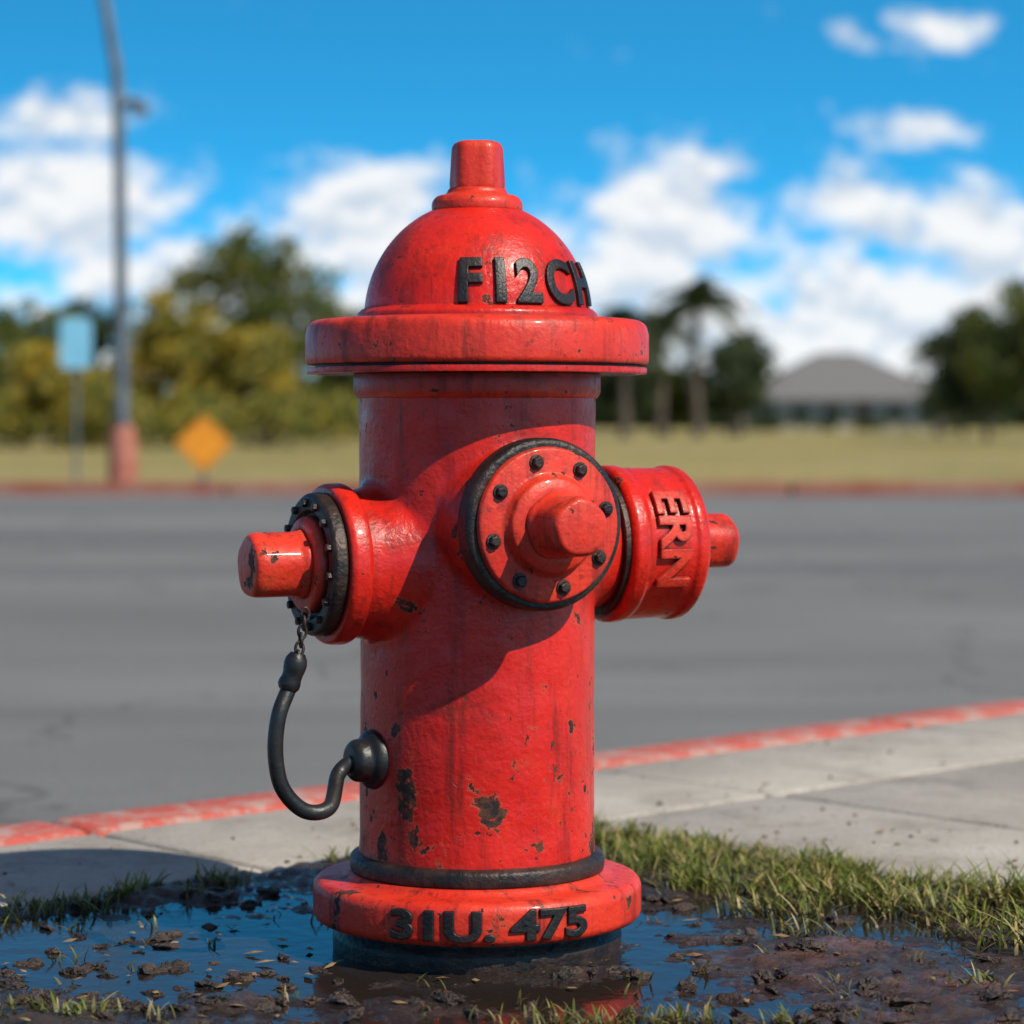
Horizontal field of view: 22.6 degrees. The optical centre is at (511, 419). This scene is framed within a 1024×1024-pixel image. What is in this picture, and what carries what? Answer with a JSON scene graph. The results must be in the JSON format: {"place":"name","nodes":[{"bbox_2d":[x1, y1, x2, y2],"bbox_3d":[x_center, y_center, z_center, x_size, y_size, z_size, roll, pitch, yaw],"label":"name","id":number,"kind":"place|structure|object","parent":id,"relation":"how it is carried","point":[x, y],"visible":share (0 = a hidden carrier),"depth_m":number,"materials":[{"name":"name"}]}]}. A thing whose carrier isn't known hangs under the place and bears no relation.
{"place":"outdoors","nodes":[
{"label":"outdoors","id":0,"kind":"place"},
{"bbox_2d":[0,495,1023,825],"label":"road","id":1,"kind":"structure","parent":0,"point":[146,645],"depth_m":7.33,"materials":[{"name":"grey asphalt"}]},
{"bbox_2d":[0,713,1023,906],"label":"pavement","id":2,"kind":"structure","parent":0,"point":[970,791],"depth_m":3.29,"materials":[{"name":"concrete"}]},
{"bbox_2d":[3,739,1019,1023],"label":"fallen leaves","id":3,"kind":"object","parent":2,"relation":"on","point":[439,977],"visible":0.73,"depth_m":2.43,"materials":[{"name":"brown plant"}]},
{"bbox_2d":[3,739,1020,905],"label":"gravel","id":4,"kind":"structure","parent":2,"relation":"on","point":[644,824],"depth_m":3.16,"materials":[{"name":"grey gravel"}]},
{"bbox_2d":[0,422,1023,483],"bbox_3d":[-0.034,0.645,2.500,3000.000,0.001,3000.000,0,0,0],"label":"ground","id":5,"kind":"structure","parent":0,"point":[718,455],"depth_m":42.71,"materials":[{"name":"green plant"}]},
{"bbox_2d":[0,335,17,375],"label":"tree","id":6,"kind":"object","parent":5,"relation":"on","point":[4,346],"visible":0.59,"depth_m":71.27,"materials":[{"name":"green plant"}]},
{"bbox_2d":[0,296,105,438],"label":"tree","id":7,"kind":"object","parent":5,"relation":"on","point":[14,331],"visible":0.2,"depth_m":73.58,"materials":[{"name":"green plant"}]},
{"bbox_2d":[0,340,109,447],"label":"tree","id":8,"kind":"object","parent":5,"relation":"on","point":[43,377],"visible":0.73,"depth_m":57.38,"materials":[{"name":"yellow plant"}]},
{"bbox_2d":[60,317,91,481],"bbox_3d":[-4.090,-0.155,24.020,0.300,1.610,0.060,0,0,0],"label":"road sign","id":9,"kind":"object","parent":5,"relation":"on","point":[75,343],"visible":0.9,"depth_m":23.99,"materials":[{"name":"metal"}]},
{"bbox_2d":[26,295,144,439],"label":"tree","id":10,"kind":"object","parent":5,"relation":"on","point":[103,331],"visible":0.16,"depth_m":83.42,"materials":[{"name":"green plant"}]},
{"bbox_2d":[99,0,148,481],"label":"street lamp","id":11,"kind":"object","parent":5,"relation":"on","point":[122,455],"visible":0.84,"depth_m":21.95,"materials":[{"name":"metal"}]},
{"bbox_2d":[102,289,226,444],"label":"tree","id":12,"kind":"object","parent":5,"relation":"on","point":[164,334],"visible":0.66,"depth_m":65.58,"materials":[{"name":"green plant"}]},
{"bbox_2d":[0,374,358,448],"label":"shrubs","id":13,"kind":"object","parent":5,"relation":"on","point":[330,410],"visible":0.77,"depth_m":56.37,"materials":[{"name":"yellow plant"}]},
{"bbox_2d":[176,416,230,481],"bbox_3d":[-2.709,0.307,22.515,0.488,0.688,0.059,0,0,0],"label":"warning sign","id":14,"kind":"object","parent":5,"relation":"on","point":[203,445],"visible":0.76,"depth_m":22.49,"materials":[{"name":"metal"}]},
{"bbox_2d":[169,321,302,446],"bbox_3d":[-6.346,-0.890,62.153,3.367,3.086,3.072,0,0,34],"label":"tree","id":15,"kind":"object","parent":5,"relation":"on","point":[241,365],"visible":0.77,"depth_m":61.72,"materials":[{"name":"green plant"}]},
{"bbox_2d":[152,220,350,441],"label":"tree","id":16,"kind":"object","parent":5,"relation":"on","point":[242,263],"visible":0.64,"depth_m":75.39,"materials":[{"name":"green plant"}]},
{"bbox_2d":[301,302,364,440],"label":"tree","id":17,"kind":"object","parent":5,"relation":"on","point":[340,382],"visible":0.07,"depth_m":79.83,"materials":[{"name":"green plant"}]},
{"bbox_2d":[0,699,1023,846],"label":"kerb","id":18,"kind":"structure","parent":5,"relation":"on","point":[101,824],"depth_m":3.80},
{"bbox_2d":[0,482,1023,494],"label":"kerb","id":19,"kind":"structure","parent":5,"relation":"on","point":[704,488],"depth_m":21.70,"materials":[{"name":"red concrete"}]},
{"bbox_2d":[2,374,1023,428],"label":"distant trees","id":20,"kind":"object","parent":5,"relation":"on","point":[607,416],"visible":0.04,"depth_m":189.32,"materials":[{"name":"green plant"}]},
{"bbox_2d":[596,304,667,439],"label":"palm tree","id":21,"kind":"object","parent":5,"relation":"on","point":[627,311],"visible":0.38,"depth_m":83.85,"materials":[{"name":"green plant"}]},
{"bbox_2d":[596,327,672,424],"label":"tree","id":22,"kind":"object","parent":5,"relation":"on","point":[639,399],"visible":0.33,"depth_m":91.65,"materials":[{"name":"green plant"}]},
{"bbox_2d":[636,307,702,436],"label":"palm tree","id":23,"kind":"object","parent":5,"relation":"on","point":[660,415],"visible":0.31,"depth_m":94.86,"materials":[{"name":"green plant"}]},
{"bbox_2d":[631,359,711,436],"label":"tree","id":24,"kind":"object","parent":5,"relation":"on","point":[678,393],"visible":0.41,"depth_m":97.35,"materials":[{"name":"green plant"}]},
{"bbox_2d":[647,275,758,438],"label":"palm tree","id":25,"kind":"object","parent":5,"relation":"on","point":[699,294],"visible":0.98,"depth_m":87.83,"materials":[{"name":"green plant"}]},
{"bbox_2d":[672,339,776,436],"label":"tree","id":26,"kind":"object","parent":5,"relation":"on","point":[737,389],"visible":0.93,"depth_m":95.37,"materials":[{"name":"green plant"}]},
{"bbox_2d":[711,329,786,435],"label":"palm tree","id":27,"kind":"object","parent":5,"relation":"on","point":[740,421],"visible":0.43,"depth_m":99.85,"materials":[{"name":"green plant"}]},
{"bbox_2d":[703,413,1013,430],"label":"hedge","id":28,"kind":"object","parent":5,"relation":"on","point":[768,423],"visible":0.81,"depth_m":146.86,"materials":[{"name":"green plant"}]},
{"bbox_2d":[903,334,962,435],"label":"palm tree","id":29,"kind":"object","parent":5,"relation":"on","point":[939,426],"visible":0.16,"depth_m":103.94,"materials":[{"name":"green plant"}]},
{"bbox_2d":[915,371,995,435],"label":"tree","id":30,"kind":"object","parent":5,"relation":"on","point":[970,414],"visible":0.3,"depth_m":99.75,"materials":[{"name":"green plant"}]},
{"bbox_2d":[915,301,1023,440],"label":"tree","id":31,"kind":"object","parent":5,"relation":"on","point":[958,392],"visible":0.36,"depth_m":77.80,"materials":[{"name":"green plant"}]},
{"bbox_2d":[948,276,1023,404],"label":"tree","id":32,"kind":"object","parent":5,"relation":"on","point":[1001,376],"visible":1,"depth_m":73.78,"materials":[{"name":"green plant"}]},
{"bbox_2d":[0,0,1023,397],"label":"sky","id":33,"kind":"structure","parent":0,"point":[850,173],"materials":[{"name":"blue"}]},
{"bbox_2d":[734,402,944,430],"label":"walls","id":34,"kind":"structure","parent":0,"point":[783,408],"depth_m":150.00,"materials":[{"name":"brick"}]},
{"bbox_2d":[756,404,929,420],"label":"window frames","id":35,"kind":"structure","parent":34,"relation":"attached to","point":[841,405],"depth_m":149.94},
{"bbox_2d":[764,352,930,401],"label":"roof","id":36,"kind":"structure","parent":34,"relation":"on","point":[837,377],"depth_m":151.13,"materials":[{"name":"grey"}]},
{"bbox_2d":[758,406,936,419],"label":"windows","id":37,"kind":"structure","parent":34,"relation":"attached to","point":[805,410],"depth_m":149.92,"materials":[{"name":"grey glass"}]},
{"bbox_2d":[855,402,871,429],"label":"door","id":38,"kind":"structure","parent":34,"relation":"attached to","point":[863,409],"depth_m":149.93,"materials":[{"name":"paint"}]},
{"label":"pavement bed","id":39,"kind":"object","parent":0,"visible":0},
{"bbox_2d":[0,856,1023,1023],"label":"puddle","id":40,"kind":"object","parent":39,"relation":"on","point":[300,933],"depth_m":2.42,"materials":[{"name":"blue liquid"}]},
{"bbox_2d":[0,831,1023,1023],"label":"mud patch","id":41,"kind":"object","parent":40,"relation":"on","point":[955,1000],"visible":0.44,"depth_m":2.35,"materials":[{"name":"brown soil"}]},
{"bbox_2d":[238,140,738,974],"bbox_3d":[-0.017,0.134,2.505,0.361,0.812,0.453,0,0,26],"label":"fire hydrant","id":42,"kind":"object","parent":41,"relation":"on","point":[480,550],"visible":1,"depth_m":2.39,"materials":[{"name":"red metal"}]},
{"bbox_2d":[0,811,1023,1023],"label":"grass verge","id":43,"kind":"object","parent":41,"relation":"on","point":[857,882],"depth_m":2.71,"materials":[{"name":"green plant"}]},
{"bbox_2d":[0,873,1023,1023],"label":"mud clods","id":44,"kind":"object","parent":41,"relation":"on","point":[989,992],"visible":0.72,"depth_m":2.31,"materials":[{"name":"soil"}]}
]}

